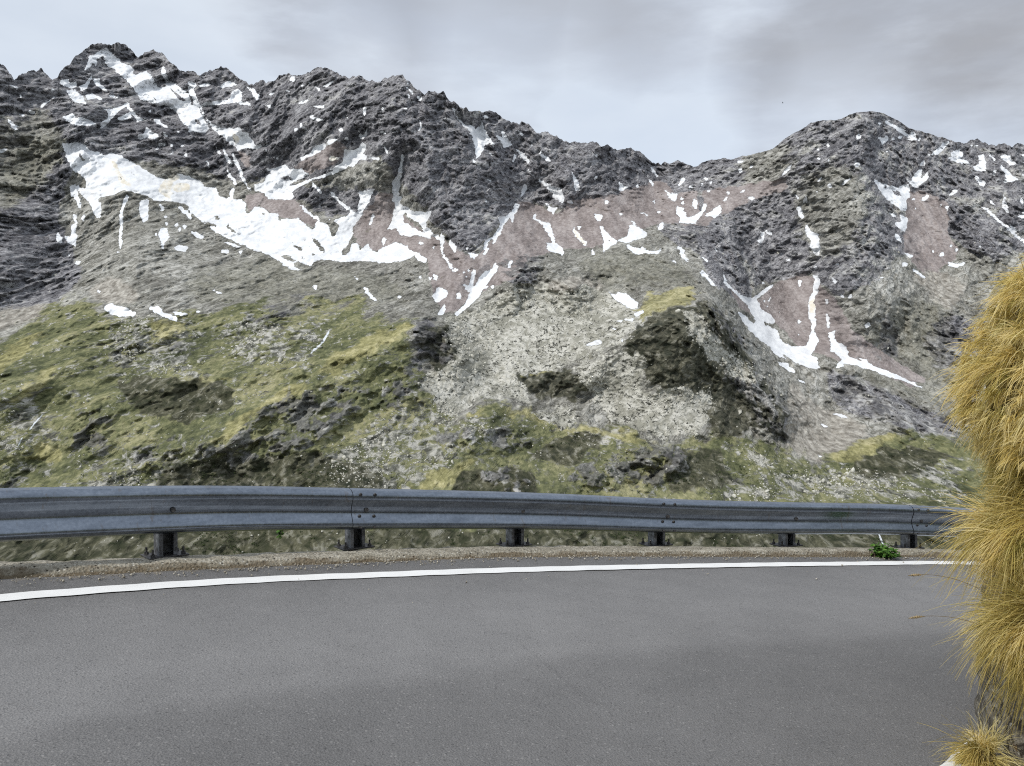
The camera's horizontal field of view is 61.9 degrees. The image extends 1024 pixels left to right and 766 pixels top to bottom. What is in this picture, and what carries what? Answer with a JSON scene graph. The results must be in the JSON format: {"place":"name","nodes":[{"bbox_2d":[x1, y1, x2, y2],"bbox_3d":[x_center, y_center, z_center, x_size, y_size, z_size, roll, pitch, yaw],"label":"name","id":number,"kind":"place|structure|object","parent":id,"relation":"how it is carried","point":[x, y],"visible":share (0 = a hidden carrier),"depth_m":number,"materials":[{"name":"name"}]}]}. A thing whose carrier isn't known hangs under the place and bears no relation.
{"place":"outdoors","nodes":[
{"label":"outdoors","id":0,"kind":"place"},
{"bbox_2d":[0,302,994,561],"bbox_3d":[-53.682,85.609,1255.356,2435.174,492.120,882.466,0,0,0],"label":"hillside","id":1,"kind":"structure","parent":0,"point":[336,404],"depth_m":1255.34,"materials":[{"name":"green plant"}]},
{"bbox_2d":[0,422,979,554],"bbox_3d":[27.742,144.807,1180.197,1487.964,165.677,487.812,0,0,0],"label":"shrubs","id":2,"kind":"object","parent":1,"relation":"on","point":[687,480],"visible":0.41,"depth_m":1146.58,"materials":[{"name":"green plant"}]},
{"bbox_2d":[0,237,981,552],"bbox_3d":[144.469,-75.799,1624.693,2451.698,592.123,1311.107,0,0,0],"label":"boulders","id":3,"kind":"object","parent":1,"relation":"on","point":[518,301],"visible":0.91,"depth_m":1391.79,"materials":[{"name":"grey stone"}]},
{"bbox_2d":[0,556,1000,765],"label":"road","id":4,"kind":"structure","parent":0,"point":[844,665],"depth_m":4.30,"materials":[{"name":"grey asphalt"}]},
{"bbox_2d":[0,561,982,600],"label":"edge line","id":5,"kind":"object","parent":4,"relation":"on","point":[79,591],"visible":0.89,"depth_m":5.98,"materials":[{"name":"paint"}]},
{"bbox_2d":[0,545,985,578],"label":"road shoulder","id":6,"kind":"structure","parent":4,"relation":"on","point":[28,569],"depth_m":6.43,"materials":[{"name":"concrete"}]},
{"bbox_2d":[0,486,979,559],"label":"guardrail","id":7,"kind":"object","parent":6,"relation":"on","point":[165,515],"visible":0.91,"depth_m":6.70,"materials":[{"name":"metal"}]},
{"bbox_2d":[12,555,973,602],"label":"gravel","id":8,"kind":"structure","parent":4,"relation":"on","point":[250,568],"depth_m":6.42,"materials":[{"name":"grey gravel"}]},
{"bbox_2d":[869,542,902,558],"bbox_3d":[3.724,1.672,8.542,0.345,0.168,0.385,0,0,0],"label":"leafy weed","id":9,"kind":"object","parent":4,"relation":"on","point":[882,551],"visible":0.98,"depth_m":8.49,"materials":[{"name":"green plant"}]},
{"bbox_2d":[940,735,981,765],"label":"edge line","id":10,"kind":"object","parent":4,"relation":"on","point":[949,763],"visible":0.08,"depth_m":3.66,"materials":[{"name":"paint"}]},
{"bbox_2d":[0,42,1023,460],"bbox_3d":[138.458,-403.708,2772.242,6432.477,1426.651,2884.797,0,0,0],"label":"mountain","id":11,"kind":"structure","parent":0,"point":[150,176],"depth_m":2142.39,"materials":[{"name":"grey stone"}]},
{"bbox_2d":[0,0,1023,166],"label":"sky","id":12,"kind":"structure","parent":0,"point":[690,82],"materials":[{"name":"grey"}]},
{"bbox_2d":[974,499,1023,765],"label":"bank","id":13,"kind":"structure","parent":0,"point":[1017,738],"depth_m":3.76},
{"bbox_2d":[910,462,1023,624],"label":"grass tussock","id":14,"kind":"object","parent":13,"relation":"on","point":[976,535],"depth_m":3.67,"materials":[{"name":"yellow plant"}]},
{"bbox_2d":[920,704,1023,765],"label":"grass tussock","id":15,"kind":"object","parent":13,"relation":"on","point":[979,752],"depth_m":3.59,"materials":[{"name":"beige plant"}]},
{"bbox_2d":[923,508,1023,735],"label":"grass tussock","id":16,"kind":"object","parent":13,"relation":"on","point":[1000,636],"depth_m":3.51,"materials":[{"name":"yellow plant"}]},
{"bbox_2d":[908,573,978,588],"bbox_3d":[1.815,0.836,3.577,0.498,0.123,0.012,0,0,-31],"label":"grass stalk","id":17,"kind":"object","parent":16,"relation":"attached to","point":[918,574],"depth_m":3.51,"materials":[{"name":"brown plant"}]},
{"bbox_2d":[908,615,985,627],"bbox_3d":[1.776,0.976,3.477,0.512,0.114,0.012,0,0,-30],"label":"grass stalk","id":18,"kind":"object","parent":16,"relation":"on","point":[916,617],"depth_m":3.39,"materials":[{"name":"brown plant"}]},
{"bbox_2d":[930,253,1023,525],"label":"grass tussock","id":19,"kind":"object","parent":13,"relation":"on","point":[997,371],"depth_m":3.78,"materials":[{"name":"yellow plant"}]},
{"bbox_2d":[966,450,1023,516],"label":"grass tussock","id":20,"kind":"object","parent":13,"relation":"on","point":[992,474],"depth_m":3.77,"materials":[{"name":"yellow plant"}]},
{"bbox_3d":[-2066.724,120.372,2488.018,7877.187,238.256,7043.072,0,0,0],"label":"ground","id":21,"kind":"structure","parent":0,"visible":0},
{"bbox_2d":[276,530,283,537],"bbox_3d":[-1.781,1.093,6.551,0.082,0.209,0.089,0,0,-34],"label":"flowering weed","id":22,"kind":"object","parent":21,"relation":"on","point":[279,532],"visible":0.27,"depth_m":6.54,"materials":[{"name":"green plant"}]}
]}

